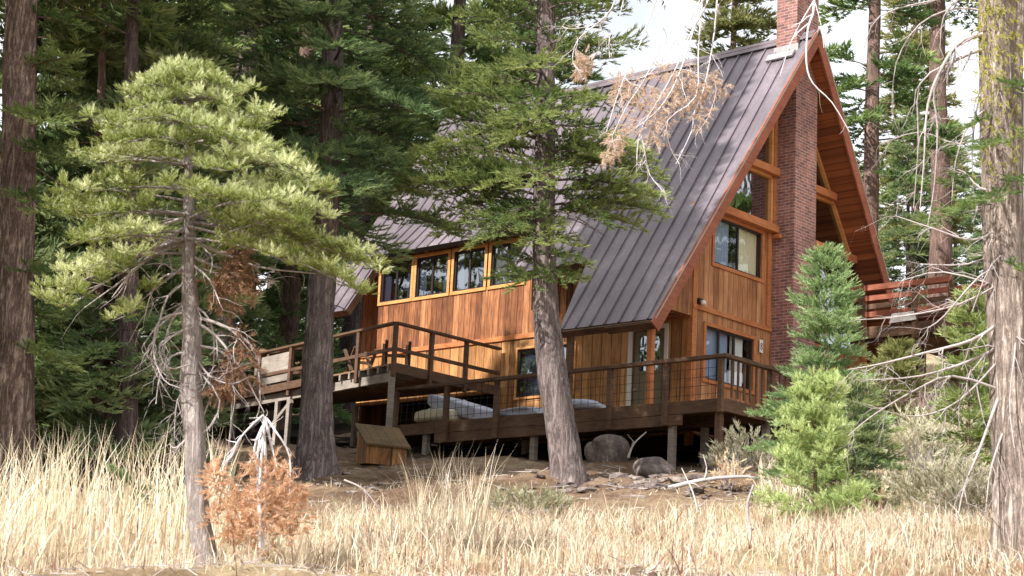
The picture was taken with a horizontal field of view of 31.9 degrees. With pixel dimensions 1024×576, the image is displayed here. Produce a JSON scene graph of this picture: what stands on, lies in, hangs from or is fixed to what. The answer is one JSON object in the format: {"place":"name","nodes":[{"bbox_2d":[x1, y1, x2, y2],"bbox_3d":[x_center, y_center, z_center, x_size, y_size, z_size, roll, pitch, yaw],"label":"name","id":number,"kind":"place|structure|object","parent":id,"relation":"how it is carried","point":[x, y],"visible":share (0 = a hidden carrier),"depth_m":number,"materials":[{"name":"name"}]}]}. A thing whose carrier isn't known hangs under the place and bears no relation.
{"place":"outdoors","nodes":[
{"label":"outdoors","id":0,"kind":"place"},
{"bbox_2d":[36,122,65,130],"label":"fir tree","id":1,"kind":"object","parent":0,"point":[45,124],"visible":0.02,"depth_m":74.67,"materials":[{"name":"green plant"}]},
{"bbox_2d":[396,439,511,542],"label":"dry grass","id":2,"kind":"structure","parent":0,"point":[443,497],"depth_m":18.39,"materials":[{"name":"beige plant"}]},
{"bbox_2d":[0,316,1023,575],"bbox_3d":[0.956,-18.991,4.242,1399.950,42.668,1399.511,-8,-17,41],"label":"ground","id":3,"kind":"structure","parent":0,"point":[514,468],"depth_m":28.84,"materials":[{"name":"beige plant"}]},
{"bbox_2d":[0,0,161,475],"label":"fir tree","id":4,"kind":"object","parent":3,"relation":"on","point":[53,244],"visible":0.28,"depth_m":33.30,"materials":[{"name":"green plant"}]},
{"bbox_2d":[0,43,168,329],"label":"fir tree","id":5,"kind":"object","parent":3,"relation":"on","point":[38,124],"visible":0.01,"depth_m":53.84,"materials":[{"name":"green plant"}]},
{"bbox_2d":[0,0,191,496],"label":"old fir","id":6,"kind":"object","parent":3,"relation":"on","point":[20,350],"visible":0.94,"depth_m":29.66,"materials":[{"name":"green plant"}]},
{"bbox_2d":[0,1,236,463],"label":"fir tree","id":7,"kind":"object","parent":3,"relation":"on","point":[209,420],"visible":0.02,"depth_m":36.41,"materials":[{"name":"green plant"}]},
{"bbox_2d":[0,419,247,562],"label":"dry grass","id":8,"kind":"structure","parent":3,"relation":"on","point":[178,507],"depth_m":18.38,"materials":[{"name":"beige plant"}]},
{"bbox_2d":[0,0,270,475],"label":"fir tree","id":9,"kind":"object","parent":3,"relation":"on","point":[101,85],"visible":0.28,"depth_m":32.84,"materials":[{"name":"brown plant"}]},
{"bbox_2d":[102,461,182,530],"bbox_3d":[-3.899,2.270,18.906,0.920,0.883,0.375,3,-13,1],"label":"fir seedling","id":10,"kind":"object","parent":3,"relation":"on","point":[111,468],"visible":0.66,"depth_m":18.92,"materials":[{"name":"green plant"}]},
{"bbox_2d":[34,0,265,481],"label":"fir tree","id":11,"kind":"object","parent":3,"relation":"on","point":[201,44],"visible":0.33,"depth_m":33.14,"materials":[{"name":"green plant"}]},
{"bbox_2d":[35,0,314,487],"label":"fir tree","id":12,"kind":"object","parent":3,"relation":"on","point":[127,361],"visible":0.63,"depth_m":31.21,"materials":[{"name":"green plant"}]},
{"bbox_2d":[108,0,277,427],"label":"fir tree","id":13,"kind":"object","parent":3,"relation":"on","point":[256,313],"visible":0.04,"depth_m":52.87,"materials":[{"name":"green plant"}]},
{"bbox_2d":[28,53,393,566],"bbox_3d":[-2.650,0.341,15.265,2.875,5.004,2.564,-8,-17,41],"label":"young fir","id":14,"kind":"object","parent":3,"relation":"on","point":[283,228],"visible":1,"depth_m":15.19,"materials":[{"name":"green plant"}]},
{"bbox_2d":[150,0,353,436],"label":"fir tree","id":15,"kind":"object","parent":3,"relation":"on","point":[239,45],"visible":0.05,"depth_m":50.90,"materials":[{"name":"green plant"}]},
{"bbox_2d":[191,412,318,562],"bbox_3d":[-2.074,1.608,14.601,0.972,1.279,0.777,10,-14,-30],"label":"dead bush","id":16,"kind":"object","parent":3,"relation":"on","point":[261,501],"visible":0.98,"depth_m":14.56,"materials":[{"name":"orange plant"}]},
{"bbox_2d":[199,10,358,424],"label":"fir tree","id":17,"kind":"object","parent":3,"relation":"on","point":[272,298],"visible":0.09,"depth_m":58.06,"materials":[{"name":"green plant"}]},
{"bbox_2d":[254,52,342,288],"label":"fir tree","id":18,"kind":"object","parent":3,"relation":"on","point":[269,283],"depth_m":91.54,"materials":[{"name":"green plant"}]},
{"bbox_2d":[162,0,469,480],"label":"fir tree","id":19,"kind":"object","parent":3,"relation":"on","point":[335,78],"visible":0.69,"depth_m":35.34,"materials":[{"name":"green plant"}]},
{"bbox_2d":[138,321,501,445],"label":"deck","id":20,"kind":"structure","parent":3,"relation":"on","point":[379,382],"depth_m":45.89,"materials":[{"name":"brown wood"}]},
{"bbox_2d":[343,346,377,371],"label":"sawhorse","id":21,"kind":"object","parent":20,"relation":"on","point":[369,363],"visible":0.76,"depth_m":44.66,"materials":[{"name":"brown wood"}]},
{"bbox_2d":[381,340,411,365],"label":"chair","id":22,"kind":"object","parent":20,"relation":"on","point":[386,355],"visible":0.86,"depth_m":43.48,"materials":[{"name":"brown wood"}]},
{"bbox_2d":[243,0,397,429],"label":"fir tree","id":23,"kind":"object","parent":3,"relation":"on","point":[288,324],"visible":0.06,"depth_m":57.09,"materials":[{"name":"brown plant"}]},
{"bbox_2d":[254,0,402,375],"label":"fir tree","id":24,"kind":"object","parent":3,"relation":"on","point":[336,331],"visible":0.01,"depth_m":68.04,"materials":[{"name":"green plant"}]},
{"bbox_2d":[333,195,376,353],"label":"fir tree","id":25,"kind":"object","parent":3,"relation":"on","point":[338,327],"visible":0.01,"depth_m":100.73,"materials":[{"name":"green plant"}]},
{"bbox_2d":[344,479,398,515],"bbox_3d":[-1.543,2.324,19.899,0.662,0.390,0.239,5,-13,-9],"label":"dead stick","id":26,"kind":"object","parent":3,"relation":"on","point":[345,480],"visible":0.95,"depth_m":19.97,"materials":[{"name":"grey wood"}]},
{"bbox_2d":[289,0,462,423],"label":"fir tree","id":27,"kind":"object","parent":3,"relation":"on","point":[352,322],"visible":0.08,"depth_m":61.81,"materials":[{"name":"green plant"}]},
{"bbox_2d":[355,423,410,464],"bbox_3d":[-2.812,3.390,38.756,1.090,0.917,0.667,8,-14,-21],"label":"doghouse","id":28,"kind":"object","parent":3,"relation":"on","point":[380,445],"visible":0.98,"depth_m":38.58,"materials":[{"name":"brown wood"}]},
{"bbox_2d":[42,456,786,509],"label":"forest litter","id":29,"kind":"object","parent":3,"relation":"on","point":[419,482],"visible":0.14,"depth_m":31.95,"materials":[{"name":"brown plant"}]},
{"bbox_2d":[0,462,832,575],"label":"twig litter","id":30,"kind":"object","parent":3,"relation":"on","point":[299,569],"visible":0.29,"depth_m":13.30,"materials":[{"name":"beige plant"}]},
{"bbox_2d":[382,0,452,195],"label":"fir tree","id":31,"kind":"object","parent":3,"relation":"on","point":[444,22],"depth_m":75.42,"materials":[{"name":"green plant"}]},
{"bbox_2d":[381,0,536,195],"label":"fir tree","id":32,"kind":"object","parent":3,"relation":"on","point":[458,36],"visible":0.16,"depth_m":65.02,"materials":[{"name":"green plant"}]},
{"bbox_2d":[436,0,568,111],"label":"fir tree","id":33,"kind":"object","parent":3,"relation":"on","point":[529,49],"depth_m":73.30,"materials":[{"name":"green plant"}]},
{"bbox_2d":[0,452,1023,575],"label":"dry grass","id":34,"kind":"structure","parent":3,"relation":"on","point":[688,570],"depth_m":15.82,"materials":[{"name":"beige plant"}]},
{"bbox_2d":[372,0,673,485],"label":"fir tree","id":35,"kind":"object","parent":3,"relation":"on","point":[489,177],"visible":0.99,"depth_m":34.04,"materials":[{"name":"green plant"}]},
{"bbox_2d":[473,482,579,514],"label":"sage shrub","id":36,"kind":"object","parent":3,"relation":"on","point":[522,497],"visible":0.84,"depth_m":24.27,"materials":[{"name":"green plant"}]},
{"bbox_2d":[501,0,606,88],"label":"fir tree","id":37,"kind":"object","parent":3,"relation":"on","point":[592,77],"visible":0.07,"depth_m":70.86,"materials":[{"name":"green plant"}]},
{"bbox_2d":[332,465,777,498],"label":"loose stones","id":38,"kind":"object","parent":3,"relation":"on","point":[656,484],"visible":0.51,"depth_m":31.95,"materials":[{"name":"stone"}]},
{"bbox_2d":[584,434,629,461],"bbox_3d":[2.016,3.564,38.398,0.998,0.818,0.956,-8,-17,41],"label":"boulder","id":39,"kind":"object","parent":3,"relation":"on","point":[600,448],"visible":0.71,"depth_m":38.06,"materials":[{"name":"stone"}]},
{"bbox_2d":[334,0,913,453],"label":"frame cabin","id":40,"kind":"object","parent":3,"relation":"on","point":[768,192],"visible":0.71,"depth_m":44.70,"materials":[{"name":"wood"}]},
{"bbox_2d":[377,255,414,305],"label":"window","id":41,"kind":"structure","parent":40,"relation":"in","point":[397,286],"depth_m":48.80,"materials":[{"name":"clear glass"}]},
{"bbox_2d":[412,249,451,300],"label":"window","id":42,"kind":"structure","parent":40,"relation":"in","point":[433,274],"depth_m":47.93,"materials":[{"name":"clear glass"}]},
{"bbox_2d":[450,243,488,295],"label":"window","id":43,"kind":"structure","parent":40,"relation":"in","point":[470,266],"depth_m":47.03,"materials":[{"name":"clear glass"}]},
{"bbox_2d":[487,237,526,289],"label":"window","id":44,"kind":"structure","parent":40,"relation":"in","point":[496,263],"depth_m":46.31,"materials":[{"name":"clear glass"}]},
{"bbox_2d":[513,341,576,399],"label":"window","id":45,"kind":"structure","parent":40,"relation":"in","point":[526,360],"depth_m":44.94,"materials":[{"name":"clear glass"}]},
{"bbox_2d":[632,329,664,404],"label":"door","id":46,"kind":"structure","parent":40,"relation":"in","point":[640,343],"depth_m":42.41,"materials":[{"name":"paint"}]},
{"bbox_2d":[702,321,755,394],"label":"window","id":47,"kind":"structure","parent":40,"relation":"in","point":[714,340],"depth_m":42.71,"materials":[{"name":"brown wood"}]},
{"bbox_2d":[711,216,764,282],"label":"window","id":48,"kind":"structure","parent":40,"relation":"in","point":[745,255],"depth_m":43.72,"materials":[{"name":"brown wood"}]},
{"bbox_2d":[729,167,772,222],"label":"gable window","id":49,"kind":"structure","parent":40,"relation":"in","point":[754,196],"depth_m":44.35,"materials":[{"name":"clear glass"}]},
{"bbox_2d":[759,339,762,352],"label":"wall sign","id":50,"kind":"object","parent":40,"relation":"attached to","point":[760,346],"visible":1,"depth_m":43.64,"materials":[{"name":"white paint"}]},
{"bbox_2d":[756,127,773,165],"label":"gable window","id":51,"kind":"structure","parent":40,"relation":"in","point":[766,154],"depth_m":44.93,"materials":[{"name":"orange glass"}]},
{"bbox_2d":[816,149,830,190],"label":"gable window","id":52,"kind":"structure","parent":40,"relation":"in","point":[821,179],"depth_m":46.68,"materials":[{"name":"orange glass"}]},
{"bbox_2d":[816,195,850,252],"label":"gable window","id":53,"kind":"structure","parent":40,"relation":"in","point":[829,228],"depth_m":46.76,"materials":[{"name":"clear glass"}]},
{"bbox_2d":[815,257,860,355],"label":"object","id":54,"kind":"structure","parent":40,"relation":"in","point":[848,279],"depth_m":46.72,"materials":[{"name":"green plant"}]},
{"bbox_2d":[627,432,646,457],"bbox_3d":[2.421,3.076,35.198,0.414,0.539,0.148,7,-13,-19],"label":"dead stick","id":55,"kind":"object","parent":3,"relation":"on","point":[630,450],"visible":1,"depth_m":35.17,"materials":[{"name":"grey wood"}]},
{"bbox_2d":[392,353,899,467],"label":"deck","id":56,"kind":"structure","parent":3,"relation":"on","point":[714,417],"depth_m":38.85,"materials":[{"name":"wood"}]},
{"bbox_2d":[414,394,492,422],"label":"cushion stack","id":57,"kind":"object","parent":56,"relation":"on","point":[465,405],"visible":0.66,"depth_m":42.12,"materials":[{"name":"grey fabric"}]},
{"bbox_2d":[498,407,542,416],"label":"folded tarp","id":58,"kind":"object","parent":56,"relation":"on","point":[508,412],"visible":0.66,"depth_m":40.45,"materials":[{"name":"grey fabric"}]},
{"bbox_2d":[572,399,605,409],"bbox_3d":[1.566,2.606,39.626,1.150,0.335,0.667,-8,-17,41],"label":"folded tarp","id":59,"kind":"object","parent":56,"relation":"on","point":[576,403],"visible":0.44,"depth_m":39.27,"materials":[{"name":"grey fabric"}]},
{"bbox_2d":[632,457,675,477],"bbox_3d":[2.852,3.683,35.822,0.881,0.591,0.841,6,-13,-15],"label":"boulder","id":60,"kind":"object","parent":3,"relation":"on","point":[645,467],"visible":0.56,"depth_m":35.56,"materials":[{"name":"stone"}]},
{"bbox_2d":[320,482,990,536],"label":"green grass","id":61,"kind":"structure","parent":3,"relation":"on","point":[901,509],"depth_m":20.61,"materials":[{"name":"green plant"}]},
{"bbox_2d":[681,468,705,510],"bbox_3d":[2.247,2.485,22.017,0.350,0.535,0.049,5,-13,-8],"label":"dead stick","id":62,"kind":"object","parent":3,"relation":"on","point":[692,492],"visible":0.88,"depth_m":22.00,"materials":[{"name":"grey wood"}]},
{"bbox_2d":[701,457,732,472],"bbox_3d":[4.180,3.620,36.110,0.714,0.444,0.636,2,-13,2],"label":"boulder","id":63,"kind":"object","parent":3,"relation":"on","point":[712,468],"visible":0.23,"depth_m":35.87,"materials":[{"name":"stone"}]},
{"bbox_2d":[668,455,771,487],"bbox_3d":[3.577,3.270,31.117,1.874,0.761,0.599,1,-13,7],"label":"dead stick","id":64,"kind":"object","parent":3,"relation":"on","point":[695,481],"visible":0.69,"depth_m":31.04,"materials":[{"name":"grey wood"}]},
{"bbox_2d":[683,0,776,59],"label":"fir tree","id":65,"kind":"object","parent":3,"relation":"on","point":[741,18],"visible":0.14,"depth_m":69.45,"materials":[{"name":"green plant"}]},
{"bbox_2d":[708,447,753,490],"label":"dry weed","id":66,"kind":"object","parent":3,"relation":"on","point":[725,473],"visible":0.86,"depth_m":31.55,"materials":[{"name":"beige plant"}]},
{"bbox_2d":[697,419,775,472],"bbox_3d":[4.343,3.006,34.233,1.562,1.087,1.495,1,-13,9],"label":"sage shrub","id":67,"kind":"object","parent":3,"relation":"on","point":[753,458],"visible":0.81,"depth_m":34.03,"materials":[{"name":"green plant"}]},
{"bbox_2d":[745,485,766,544],"bbox_3d":[2.282,2.334,16.972,0.182,0.936,0.243,6,-13,-13],"label":"dead stick","id":68,"kind":"object","parent":3,"relation":"on","point":[747,508],"visible":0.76,"depth_m":16.97,"materials":[{"name":"grey wood"}]},
{"bbox_2d":[743,365,882,524],"bbox_3d":[3.742,2.154,22.020,1.725,2.454,1.541,2,-13,4],"label":"fir sapling","id":69,"kind":"object","parent":3,"relation":"on","point":[808,417],"visible":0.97,"depth_m":21.99,"materials":[{"name":"green plant"}]},
{"bbox_2d":[741,241,900,485],"bbox_3d":[5.108,1.393,29.553,2.905,4.452,2.576,-8,-17,41],"label":"fir sapling","id":70,"kind":"object","parent":3,"relation":"on","point":[831,258],"visible":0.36,"depth_m":29.47,"materials":[{"name":"green plant"}]},
{"bbox_2d":[788,372,921,513],"bbox_3d":[5.175,2.456,27.205,1.949,2.426,1.881,7,-13,-19],"label":"fir sapling","id":71,"kind":"object","parent":3,"relation":"on","point":[869,462],"visible":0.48,"depth_m":27.00,"materials":[{"name":"green plant"}]},
{"bbox_2d":[750,374,991,513],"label":"slope grass","id":72,"kind":"structure","parent":3,"relation":"on","point":[784,487],"depth_m":29.56,"materials":[{"name":"beige plant"}]},
{"bbox_2d":[847,463,928,511],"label":"sage shrub","id":73,"kind":"object","parent":3,"relation":"on","point":[883,492],"visible":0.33,"depth_m":26.79,"materials":[{"name":"green plant"}]},
{"bbox_2d":[849,335,939,454],"bbox_3d":[7.678,2.340,36.373,2.619,2.868,2.468,-8,-17,41],"label":"fir sapling","id":74,"kind":"object","parent":3,"relation":"on","point":[898,348],"visible":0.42,"depth_m":36.29,"materials":[{"name":"green plant"}]},
{"bbox_2d":[853,363,938,414],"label":"bare shrub","id":75,"kind":"object","parent":3,"relation":"on","point":[913,395],"visible":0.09,"depth_m":41.24,"materials":[{"name":"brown wood"}]},
{"bbox_2d":[818,0,974,258],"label":"fir tree","id":76,"kind":"object","parent":3,"relation":"on","point":[909,69],"visible":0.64,"depth_m":64.69,"materials":[{"name":"green plant"}]},
{"bbox_2d":[878,104,930,308],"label":"fir tree","id":77,"kind":"object","parent":3,"relation":"on","point":[912,251],"visible":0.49,"depth_m":86.88,"materials":[{"name":"green plant"}]},
{"bbox_2d":[879,370,953,426],"bbox_3d":[8.437,2.660,38.380,2.344,2.022,2.540,4,-13,-7],"label":"bare shrub","id":78,"kind":"object","parent":3,"relation":"on","point":[917,401],"visible":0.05,"depth_m":38.38,"materials":[{"name":"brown wood"}]},
{"bbox_2d":[849,275,985,404],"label":"side deck","id":79,"kind":"structure","parent":3,"relation":"on","point":[900,330],"depth_m":44.84,"materials":[{"name":"brown wood"}]},
{"bbox_2d":[889,311,915,323],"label":"notice board","id":80,"kind":"object","parent":79,"relation":"attached to","point":[899,319],"visible":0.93,"depth_m":44.60,"materials":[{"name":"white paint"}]},
{"bbox_2d":[860,0,975,306],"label":"fir tree","id":81,"kind":"object","parent":3,"relation":"on","point":[884,180],"visible":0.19,"depth_m":96.07,"materials":[{"name":"green plant"}]},
{"bbox_2d":[819,0,1023,562],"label":"old pine","id":82,"kind":"object","parent":3,"relation":"on","point":[999,197],"visible":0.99,"depth_m":16.39,"materials":[{"name":"green plant"}]},
{"bbox_2d":[528,0,849,212],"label":"dead branch","id":83,"kind":"object","parent":82,"relation":"attached to","point":[655,96],"visible":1,"depth_m":16.25,"materials":[{"name":"brown wood"}]},
{"bbox_2d":[879,421,963,485],"bbox_3d":[6.753,2.797,30.297,1.765,1.513,1.672,5,-13,-9],"label":"bare shrub","id":84,"kind":"object","parent":3,"relation":"on","point":[916,454],"visible":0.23,"depth_m":30.20,"materials":[{"name":"plant"}]},
{"bbox_2d":[863,396,983,467],"bbox_3d":[7.595,2.723,33.280,2.392,1.423,2.451,-8,-17,41],"label":"sage shrub","id":85,"kind":"object","parent":3,"relation":"on","point":[907,435],"visible":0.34,"depth_m":32.92,"materials":[{"name":"beige plant"}]},
{"bbox_2d":[875,439,991,510],"bbox_3d":[5.872,2.550,24.095,2.009,1.050,2.024,-8,-17,41],"label":"sage shrub","id":86,"kind":"object","parent":3,"relation":"on","point":[933,484],"visible":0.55,"depth_m":23.82,"materials":[{"name":"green plant"}]},
{"bbox_2d":[887,396,989,454],"bbox_3d":[8.566,2.814,36.334,2.354,1.474,2.482,-8,-17,41],"label":"sage shrub","id":87,"kind":"object","parent":3,"relation":"on","point":[928,418],"visible":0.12,"depth_m":35.91,"materials":[{"name":"green plant"}]},
{"bbox_2d":[905,0,978,316],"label":"fir tree","id":88,"kind":"object","parent":3,"relation":"on","point":[942,249],"visible":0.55,"depth_m":72.70,"materials":[{"name":"brown plant"}]},
{"bbox_2d":[910,285,991,482],"bbox_3d":[7.921,1.821,31.448,2.046,4.030,2.035,-8,-17,41],"label":"fir sapling","id":89,"kind":"object","parent":3,"relation":"on","point":[958,315],"visible":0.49,"depth_m":31.41,"materials":[{"name":"green plant"}]},
{"bbox_2d":[922,134,984,305],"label":"fir tree","id":90,"kind":"object","parent":3,"relation":"on","point":[956,249],"visible":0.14,"depth_m":107.19,"materials":[{"name":"green plant"}]},
{"bbox_2d":[918,419,990,464],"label":"bare shrub","id":91,"kind":"object","parent":3,"relation":"on","point":[950,438],"visible":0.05,"depth_m":34.27,"materials":[{"name":"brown wood"}]},
{"bbox_2d":[925,466,991,520],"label":"sage shrub","id":92,"kind":"object","parent":3,"relation":"on","point":[974,495],"visible":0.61,"depth_m":22.38,"materials":[{"name":"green plant"}]},
{"bbox_2d":[953,136,984,312],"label":"fir tree","id":93,"kind":"object","parent":3,"relation":"on","point":[969,268],"visible":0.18,"depth_m":78.54,"materials":[{"name":"green plant"}]},
{"bbox_2d":[956,289,990,454],"bbox_3d":[10.123,1.732,36.629,2.382,4.345,2.459,-8,-17,41],"label":"fir sapling","id":94,"kind":"object","parent":3,"relation":"on","point":[973,408],"visible":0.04,"depth_m":36.52,"materials":[{"name":"green plant"}]},
{"bbox_2d":[0,0,1023,336],"label":"sky","id":95,"kind":"structure","parent":0,"point":[675,13],"materials":[{"name":"white"}]}
]}

